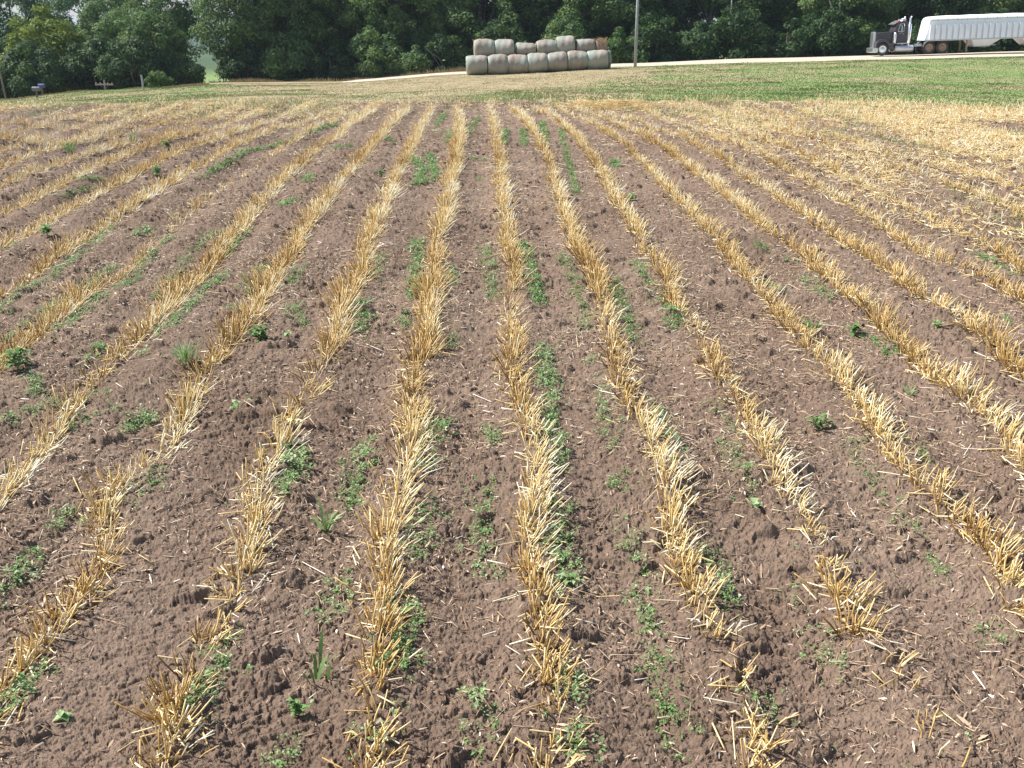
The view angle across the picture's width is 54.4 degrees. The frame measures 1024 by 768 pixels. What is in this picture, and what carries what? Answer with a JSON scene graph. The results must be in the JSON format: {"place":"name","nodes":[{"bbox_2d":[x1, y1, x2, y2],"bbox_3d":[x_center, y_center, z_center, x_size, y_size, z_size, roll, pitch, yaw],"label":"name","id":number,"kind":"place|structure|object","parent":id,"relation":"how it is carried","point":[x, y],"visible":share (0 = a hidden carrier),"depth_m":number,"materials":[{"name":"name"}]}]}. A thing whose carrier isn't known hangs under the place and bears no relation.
{"place":"outdoors","nodes":[
{"label":"outdoors","id":0,"kind":"place"},
{"bbox_2d":[0,0,989,28],"label":"sky","id":1,"kind":"structure","parent":0,"point":[72,13],"materials":[{"name":"white"}]},
{"bbox_2d":[0,100,1023,767],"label":"soil","id":2,"kind":"structure","parent":0,"point":[178,610],"depth_m":3.21,"materials":[{"name":"soil"}]},
{"bbox_2d":[0,347,35,368],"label":"weed plant","id":3,"kind":"object","parent":2,"relation":"on","point":[15,357],"visible":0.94,"depth_m":4.12,"materials":[{"name":"plant"}]},
{"bbox_2d":[0,114,143,135],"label":"stubble row","id":4,"kind":"object","parent":2,"relation":"on","point":[46,126],"visible":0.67,"depth_m":11.33,"materials":[{"name":"plant"}]},
{"bbox_2d":[0,116,156,141],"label":"stubble row","id":5,"kind":"object","parent":2,"relation":"on","point":[27,136],"visible":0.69,"depth_m":10.98,"materials":[{"name":"plant"}]},
{"bbox_2d":[0,112,178,151],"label":"stubble row","id":6,"kind":"object","parent":2,"relation":"on","point":[40,141],"visible":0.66,"depth_m":10.29,"materials":[{"name":"plant"}]},
{"bbox_2d":[1,108,178,127],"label":"stubble row","id":7,"kind":"object","parent":2,"relation":"on","point":[19,121],"visible":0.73,"depth_m":11.92,"materials":[{"name":"plant"}]},
{"bbox_2d":[0,116,199,169],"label":"stubble row","id":8,"kind":"object","parent":2,"relation":"on","point":[50,149],"visible":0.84,"depth_m":10.11,"materials":[{"name":"plant"}]},
{"bbox_2d":[0,114,226,190],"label":"stubble row","id":9,"kind":"object","parent":2,"relation":"on","point":[58,163],"visible":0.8,"depth_m":9.35,"materials":[{"name":"plant"}]},
{"bbox_2d":[0,109,265,215],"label":"stubble row","id":10,"kind":"object","parent":2,"relation":"on","point":[49,189],"visible":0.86,"depth_m":8.94,"materials":[{"name":"plant"}]},
{"bbox_2d":[0,105,307,250],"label":"stubble row","id":11,"kind":"object","parent":2,"relation":"on","point":[102,190],"visible":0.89,"depth_m":8.17,"materials":[{"name":"plant"}]},
{"bbox_2d":[0,107,339,300],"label":"stubble row","id":12,"kind":"object","parent":2,"relation":"on","point":[145,195],"visible":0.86,"depth_m":7.26,"materials":[{"name":"plant"}]},
{"bbox_2d":[0,109,358,372],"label":"stubble row","id":13,"kind":"object","parent":2,"relation":"on","point":[77,297],"visible":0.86,"depth_m":5.09,"materials":[{"name":"plant"}]},
{"bbox_2d":[163,337,203,363],"bbox_3d":[-1.378,-0.142,4.236,0.163,0.101,0.230,0,19,0],"label":"grass tuft","id":14,"kind":"object","parent":2,"relation":"on","point":[184,355],"visible":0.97,"depth_m":4.23,"materials":[{"name":"plant"}]},
{"bbox_2d":[0,103,379,510],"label":"stubble row","id":15,"kind":"object","parent":2,"relation":"on","point":[201,274],"visible":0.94,"depth_m":4.89,"materials":[{"name":"plant"}]},
{"bbox_2d":[0,104,413,743],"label":"stubble row","id":16,"kind":"object","parent":2,"relation":"on","point":[236,326],"visible":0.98,"depth_m":3.64,"materials":[{"name":"plant"}]},
{"bbox_2d":[247,323,270,341],"bbox_3d":[-1.134,-0.224,4.484,0.105,0.104,0.104,0,19,0],"label":"weed plant","id":17,"kind":"object","parent":2,"relation":"on","point":[262,333],"visible":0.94,"depth_m":4.47,"materials":[{"name":"plant"}]},
{"bbox_2d":[114,103,437,767],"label":"stubble row","id":18,"kind":"object","parent":2,"relation":"on","point":[343,299],"visible":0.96,"depth_m":3.18,"materials":[{"name":"plant"}]},
{"bbox_2d":[285,697,313,715],"bbox_3d":[-0.468,0.724,2.205,0.058,0.064,0.040,11,22,29],"label":"weed plant","id":19,"kind":"object","parent":2,"relation":"on","point":[296,705],"visible":0.94,"depth_m":2.20,"materials":[{"name":"plant"}]},
{"bbox_2d":[298,628,331,684],"bbox_3d":[-0.451,0.652,2.333,0.081,0.084,0.146,7,20,20],"label":"grass tuft","id":20,"kind":"object","parent":2,"relation":"on","point":[321,662],"visible":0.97,"depth_m":2.33,"materials":[{"name":"plant"}]},
{"bbox_2d":[301,496,345,530],"bbox_3d":[-0.561,0.410,2.946,0.138,0.097,0.104,12,23,32],"label":"grass tuft","id":21,"kind":"object","parent":2,"relation":"on","point":[326,524],"visible":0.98,"depth_m":2.96,"materials":[{"name":"plant"}]},
{"bbox_2d":[322,104,471,767],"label":"stubble row","id":22,"kind":"object","parent":2,"relation":"on","point":[426,340],"visible":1,"depth_m":3.29,"materials":[{"name":"plant"}]},
{"bbox_2d":[0,99,1023,767],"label":"straw litter","id":23,"kind":"object","parent":2,"relation":"on","point":[588,433],"visible":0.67,"depth_m":3.96,"materials":[{"name":"plant"}]},
{"bbox_2d":[0,101,1023,767],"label":"weed seedlings","id":24,"kind":"object","parent":2,"relation":"on","point":[418,179],"visible":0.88,"depth_m":3.48,"materials":[{"name":"plant"}]},
{"bbox_2d":[0,94,1023,270],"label":"straw cover","id":25,"kind":"object","parent":2,"relation":"on","point":[940,116],"visible":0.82,"depth_m":11.45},
{"bbox_2d":[484,103,619,767],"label":"stubble row","id":26,"kind":"object","parent":2,"relation":"on","point":[514,256],"visible":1,"depth_m":3.07,"materials":[{"name":"plant"}]},
{"bbox_2d":[530,97,696,112],"bbox_3d":[1.231,-3.779,13.469,2.686,0.199,1.282,0,19,0],"label":"straw heap","id":27,"kind":"object","parent":2,"relation":"on","point":[624,103],"visible":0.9,"depth_m":13.42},
{"bbox_2d":[505,102,799,767],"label":"stubble row","id":28,"kind":"object","parent":2,"relation":"on","point":[574,238],"visible":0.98,"depth_m":3.32,"materials":[{"name":"plant"}]},
{"bbox_2d":[525,102,989,766],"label":"stubble row","id":29,"kind":"object","parent":2,"relation":"on","point":[637,224],"visible":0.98,"depth_m":3.56,"materials":[{"name":"plant"}]},
{"bbox_2d":[551,103,1023,638],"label":"stubble row","id":30,"kind":"object","parent":2,"relation":"on","point":[845,371],"visible":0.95,"depth_m":3.79,"materials":[{"name":"plant"}]},
{"bbox_2d":[567,103,1023,489],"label":"stubble row","id":31,"kind":"object","parent":2,"relation":"on","point":[829,273],"visible":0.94,"depth_m":4.75,"materials":[{"name":"plant"}]},
{"bbox_2d":[598,108,1023,386],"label":"stubble row","id":32,"kind":"object","parent":2,"relation":"on","point":[1003,351],"visible":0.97,"depth_m":5.54,"materials":[{"name":"plant"}]},
{"bbox_2d":[647,109,1023,305],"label":"stubble row","id":33,"kind":"object","parent":2,"relation":"on","point":[903,236],"visible":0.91,"depth_m":6.62,"materials":[{"name":"plant"}]},
{"bbox_2d":[666,110,1023,274],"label":"stubble row","id":34,"kind":"object","parent":2,"relation":"on","point":[1019,263],"visible":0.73,"depth_m":7.45,"materials":[{"name":"plant"}]},
{"bbox_2d":[698,105,1023,220],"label":"stubble row","id":35,"kind":"object","parent":2,"relation":"on","point":[1017,208],"visible":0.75,"depth_m":8.43,"materials":[{"name":"plant"}]},
{"bbox_2d":[722,108,1023,191],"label":"stubble row","id":36,"kind":"object","parent":2,"relation":"on","point":[934,167],"visible":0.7,"depth_m":9.23,"materials":[{"name":"plant"}]},
{"bbox_2d":[749,108,1023,163],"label":"stubble row","id":37,"kind":"object","parent":2,"relation":"on","point":[885,135],"visible":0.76,"depth_m":10.61,"materials":[{"name":"plant"}]},
{"bbox_2d":[799,108,1022,142],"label":"stubble row","id":38,"kind":"object","parent":2,"relation":"on","point":[942,126],"visible":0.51,"depth_m":11.42,"materials":[{"name":"plant"}]},
{"bbox_2d":[0,29,1023,107],"bbox_3d":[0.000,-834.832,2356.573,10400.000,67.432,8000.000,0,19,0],"label":"ground","id":39,"kind":"structure","parent":0,"point":[208,63],"depth_m":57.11,"materials":[{"name":"plant"}]},
{"bbox_2d":[0,63,25,98],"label":"bush","id":40,"kind":"object","parent":39,"relation":"on","point":[5,75],"visible":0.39,"depth_m":84.93,"materials":[{"name":"green plant"}]},
{"bbox_2d":[0,0,66,90],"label":"tree","id":41,"kind":"object","parent":39,"relation":"on","point":[25,6],"visible":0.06,"depth_m":109.34,"materials":[{"name":"plant"}]},
{"bbox_2d":[0,37,71,97],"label":"bush","id":42,"kind":"object","parent":39,"relation":"on","point":[41,67],"visible":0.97,"depth_m":84.58,"materials":[{"name":"green plant"}]},
{"bbox_2d":[0,3,99,94],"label":"tree","id":43,"kind":"object","parent":39,"relation":"on","point":[56,40],"visible":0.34,"depth_m":89.53,"materials":[{"name":"green leaf"},{"name":"bark"}]},
{"bbox_2d":[26,0,122,35],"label":"tree","id":44,"kind":"object","parent":39,"relation":"on","point":[63,6],"visible":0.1,"depth_m":112.92,"materials":[{"name":"plant"}]},
{"bbox_2d":[57,34,120,89],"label":"bush","id":45,"kind":"object","parent":39,"relation":"on","point":[78,63],"visible":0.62,"depth_m":86.69,"materials":[{"name":"green plant"}]},
{"bbox_2d":[75,0,184,89],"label":"tree","id":46,"kind":"object","parent":39,"relation":"on","point":[89,15],"visible":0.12,"depth_m":102.91,"materials":[{"name":"green plant"}]},
{"bbox_2d":[95,35,168,88],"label":"bush","id":47,"kind":"object","parent":39,"relation":"on","point":[119,69],"visible":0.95,"depth_m":84.89,"materials":[{"name":"green plant"}]},
{"bbox_2d":[114,0,189,85],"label":"tree","id":48,"kind":"object","parent":39,"relation":"on","point":[158,19],"visible":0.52,"depth_m":87.28,"materials":[{"name":"green plant"}]},
{"bbox_2d":[98,0,208,85],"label":"tree","id":49,"kind":"object","parent":39,"relation":"on","point":[184,22],"visible":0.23,"depth_m":96.21,"materials":[{"name":"green plant"}]},
{"bbox_2d":[143,70,173,87],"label":"bush","id":50,"kind":"object","parent":39,"relation":"on","point":[162,78],"visible":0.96,"depth_m":73.33,"materials":[{"name":"green plant"}]},
{"bbox_2d":[165,56,205,84],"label":"bush","id":51,"kind":"object","parent":39,"relation":"on","point":[189,72],"visible":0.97,"depth_m":86.86,"materials":[{"name":"green plant"}]},
{"bbox_2d":[0,66,465,99],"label":"roadside weeds","id":52,"kind":"object","parent":39,"relation":"on","point":[459,69],"visible":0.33,"depth_m":88.59,"materials":[{"name":"plant"}]},
{"bbox_2d":[186,0,290,69],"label":"tree","id":53,"kind":"object","parent":39,"relation":"on","point":[233,30],"visible":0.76,"depth_m":90.92,"materials":[{"name":"green plant"}]},
{"bbox_2d":[213,38,271,80],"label":"bush","id":54,"kind":"object","parent":39,"relation":"on","point":[230,66],"visible":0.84,"depth_m":90.88,"materials":[{"name":"green plant"}]},
{"bbox_2d":[242,0,330,74],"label":"tree","id":55,"kind":"object","parent":39,"relation":"on","point":[311,7],"visible":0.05,"depth_m":95.22,"materials":[{"name":"green plant"}]},
{"bbox_2d":[255,25,325,81],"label":"bush","id":56,"kind":"object","parent":39,"relation":"on","point":[279,65],"visible":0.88,"depth_m":90.70,"materials":[{"name":"green plant"}]},
{"bbox_2d":[250,0,357,79],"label":"tree","id":57,"kind":"object","parent":39,"relation":"on","point":[329,35],"visible":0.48,"depth_m":93.24,"materials":[{"name":"green plant"}]},
{"bbox_2d":[306,47,358,81],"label":"bush","id":58,"kind":"object","parent":39,"relation":"on","point":[341,67],"visible":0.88,"depth_m":91.51,"materials":[{"name":"green plant"}]},
{"bbox_2d":[302,0,406,75],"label":"tree","id":59,"kind":"object","parent":39,"relation":"on","point":[331,13],"visible":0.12,"depth_m":95.02,"materials":[{"name":"green plant"}]},
{"bbox_2d":[347,23,403,78],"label":"bush","id":60,"kind":"object","parent":39,"relation":"on","point":[359,46],"visible":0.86,"depth_m":91.22,"materials":[{"name":"green plant"}]},
{"bbox_2d":[334,0,448,69],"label":"tree","id":61,"kind":"object","parent":39,"relation":"on","point":[397,24],"visible":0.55,"depth_m":93.52,"materials":[{"name":"green plant"}]},
{"bbox_2d":[391,45,434,75],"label":"bush","id":62,"kind":"object","parent":39,"relation":"on","point":[414,61],"visible":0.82,"depth_m":90.26,"materials":[{"name":"green plant"}]},
{"bbox_2d":[396,0,486,70],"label":"tree","id":63,"kind":"object","parent":39,"relation":"on","point":[410,8],"visible":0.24,"depth_m":96.37,"materials":[{"name":"green plant"}]},
{"bbox_2d":[422,30,472,71],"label":"bush","id":64,"kind":"object","parent":39,"relation":"on","point":[455,56],"visible":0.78,"depth_m":91.64,"materials":[{"name":"green plant"}]},
{"bbox_2d":[466,55,487,74],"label":"hay bale","id":65,"kind":"object","parent":39,"relation":"on","point":[476,64],"visible":1,"depth_m":71.18},
{"bbox_2d":[473,39,494,56],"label":"hay bale","id":66,"kind":"object","parent":65,"relation":"on","point":[485,47],"visible":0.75,"depth_m":71.67},
{"bbox_2d":[417,0,543,58],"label":"tree","id":67,"kind":"object","parent":39,"relation":"on","point":[478,24],"visible":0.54,"depth_m":94.66,"materials":[{"name":"green plant"}]},
{"bbox_2d":[487,54,507,74],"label":"hay bale","id":68,"kind":"object","parent":39,"relation":"on","point":[497,63],"visible":0.99,"depth_m":71.30},
{"bbox_2d":[470,19,529,53],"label":"bush","id":69,"kind":"object","parent":39,"relation":"on","point":[500,28],"visible":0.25,"depth_m":91.35,"materials":[{"name":"green plant"}]},
{"bbox_2d":[0,94,1023,111],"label":"edge grass","id":70,"kind":"structure","parent":39,"relation":"on","point":[678,98],"depth_m":14.06,"materials":[{"name":"plant"}]},
{"bbox_2d":[507,54,527,73],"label":"hay bale","id":71,"kind":"object","parent":39,"relation":"on","point":[517,63],"visible":0.94,"depth_m":71.42},
{"bbox_2d":[494,39,514,55],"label":"hay bale","id":72,"kind":"object","parent":71,"relation":"on","point":[504,46],"visible":0.74,"depth_m":71.77},
{"bbox_2d":[469,0,584,42],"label":"tree","id":73,"kind":"object","parent":39,"relation":"on","point":[488,12],"visible":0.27,"depth_m":96.68,"materials":[{"name":"green plant"}]},
{"bbox_2d":[527,53,547,72],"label":"hay bale","id":74,"kind":"object","parent":39,"relation":"on","point":[537,62],"visible":0.98,"depth_m":71.48},
{"bbox_2d":[535,39,556,55],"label":"hay bale","id":75,"kind":"object","parent":74,"relation":"on","point":[547,46],"visible":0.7,"depth_m":72.02},
{"bbox_2d":[547,51,567,71],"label":"hay bale","id":76,"kind":"object","parent":39,"relation":"on","point":[557,62],"visible":0.96,"depth_m":71.59},
{"bbox_2d":[541,14,587,40],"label":"bush","id":77,"kind":"object","parent":39,"relation":"on","point":[556,28],"visible":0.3,"depth_m":91.29,"materials":[{"name":"green plant"}]},
{"bbox_2d":[522,0,625,43],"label":"tree","id":78,"kind":"object","parent":39,"relation":"on","point":[602,5],"visible":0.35,"depth_m":94.76,"materials":[{"name":"green plant"}]},
{"bbox_2d":[567,50,587,69],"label":"hay bale","id":79,"kind":"object","parent":39,"relation":"on","point":[577,60],"visible":0.96,"depth_m":71.68},
{"bbox_2d":[587,50,608,68],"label":"hay bale","id":80,"kind":"object","parent":39,"relation":"on","point":[597,59],"visible":0.94,"depth_m":71.76},
{"bbox_2d":[577,0,670,38],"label":"tree","id":81,"kind":"object","parent":39,"relation":"on","point":[625,14],"visible":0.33,"depth_m":95.57,"materials":[{"name":"green plant"}]},
{"bbox_2d":[607,26,651,63],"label":"bush","id":82,"kind":"object","parent":39,"relation":"on","point":[620,54],"visible":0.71,"depth_m":91.12,"materials":[{"name":"green plant"}]},
{"bbox_2d":[634,0,638,66],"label":"light pole","id":83,"kind":"object","parent":39,"relation":"on","point":[636,34],"visible":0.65,"depth_m":75.39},
{"bbox_2d":[622,11,686,62],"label":"bush","id":84,"kind":"object","parent":39,"relation":"on","point":[660,34],"visible":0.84,"depth_m":91.39,"materials":[{"name":"green plant"}]},
{"bbox_2d":[625,0,715,54],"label":"tree","id":85,"kind":"object","parent":39,"relation":"on","point":[684,20],"visible":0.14,"depth_m":99.28,"materials":[{"name":"green plant"}]},
{"bbox_2d":[671,21,722,60],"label":"bush","id":86,"kind":"object","parent":39,"relation":"on","point":[696,38],"visible":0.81,"depth_m":91.40,"materials":[{"name":"green plant"}]},
{"bbox_2d":[667,0,760,48],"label":"tree","id":87,"kind":"object","parent":39,"relation":"on","point":[709,19],"visible":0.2,"depth_m":98.39,"materials":[{"name":"green plant"}]},
{"bbox_2d":[705,2,775,58],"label":"bush","id":88,"kind":"object","parent":39,"relation":"on","point":[752,45],"visible":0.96,"depth_m":91.26,"materials":[{"name":"green plant"}]},
{"bbox_2d":[705,0,802,56],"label":"tree","id":89,"kind":"object","parent":39,"relation":"on","point":[776,5],"visible":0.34,"depth_m":96.46,"materials":[{"name":"green plant"}]},
{"bbox_2d":[761,17,824,57],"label":"bush","id":90,"kind":"object","parent":39,"relation":"on","point":[783,46],"visible":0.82,"depth_m":91.44,"materials":[{"name":"green plant"}]},
{"bbox_2d":[762,0,843,34],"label":"tree","id":91,"kind":"object","parent":39,"relation":"on","point":[789,16],"visible":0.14,"depth_m":97.42,"materials":[{"name":"green plant"}]},
{"bbox_2d":[792,5,857,56],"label":"bush","id":92,"kind":"object","parent":39,"relation":"on","point":[839,25],"visible":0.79,"depth_m":90.99,"materials":[{"name":"green plant"}]},
{"bbox_2d":[797,0,906,54],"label":"tree","id":93,"kind":"object","parent":39,"relation":"on","point":[883,14],"visible":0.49,"depth_m":93.92,"materials":[{"name":"green plant"}]},
{"bbox_2d":[840,15,877,55],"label":"bush","id":94,"kind":"object","parent":39,"relation":"on","point":[860,44],"visible":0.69,"depth_m":91.88,"materials":[{"name":"green plant"}]},
{"bbox_2d":[857,0,935,29],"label":"tree","id":95,"kind":"object","parent":39,"relation":"on","point":[912,6],"visible":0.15,"depth_m":97.61,"materials":[{"name":"green plant"}]},
{"bbox_2d":[886,19,920,54],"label":"bush","id":96,"kind":"object","parent":39,"relation":"on","point":[915,28],"visible":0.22,"depth_m":91.83,"materials":[{"name":"green plant"}]},
{"bbox_2d":[900,0,983,24],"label":"tree","id":97,"kind":"object","parent":39,"relation":"on","point":[940,8],"visible":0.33,"depth_m":96.45,"materials":[{"name":"green plant"}]},
{"bbox_2d":[936,0,1023,52],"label":"tree","id":98,"kind":"object","parent":39,"relation":"on","point":[995,7],"visible":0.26,"depth_m":95.40,"materials":[{"name":"green plant"}]},
{"bbox_2d":[965,38,1014,52],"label":"bush","id":99,"kind":"object","parent":39,"relation":"on","point":[999,43],"visible":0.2,"depth_m":92.17,"materials":[{"name":"green plant"}]},
{"bbox_2d":[9,95,1023,261],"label":"young grass","id":100,"kind":"structure","parent":0,"point":[327,105],"depth_m":12.55,"materials":[{"name":"plant"}]},
{"bbox_2d":[342,51,1023,82],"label":"road","id":101,"kind":"structure","parent":0,"point":[930,56],"depth_m":80.96,"materials":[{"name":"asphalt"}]},
{"bbox_2d":[866,16,950,55],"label":"semi truck","id":102,"kind":"object","parent":101,"relation":"on","point":[883,43],"visible":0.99,"depth_m":82.38,"materials":[{"name":"black metal"}]},
{"bbox_2d":[917,13,1023,50],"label":"grain trailer","id":103,"kind":"object","parent":101,"relation":"on","point":[976,30],"visible":1,"depth_m":81.22,"materials":[{"name":"metal"}]},
{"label":"hay bale","id":104,"kind":"object","parent":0,"visible":0},
{"bbox_2d":[515,42,535,54],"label":"hay bale","id":105,"kind":"object","parent":104,"relation":"on","point":[524,48],"visible":0.72,"depth_m":71.96},
{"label":"hay bale","id":106,"kind":"object","parent":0,"visible":0},
{"bbox_2d":[556,35,574,53],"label":"hay bale","id":107,"kind":"object","parent":106,"relation":"on","point":[566,44],"visible":0.67,"depth_m":72.06},
{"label":"hay bale","id":108,"kind":"object","parent":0,"visible":0},
{"bbox_2d":[575,39,595,53],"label":"hay bale","id":109,"kind":"object","parent":108,"relation":"on","point":[585,45],"visible":0.74,"depth_m":72.25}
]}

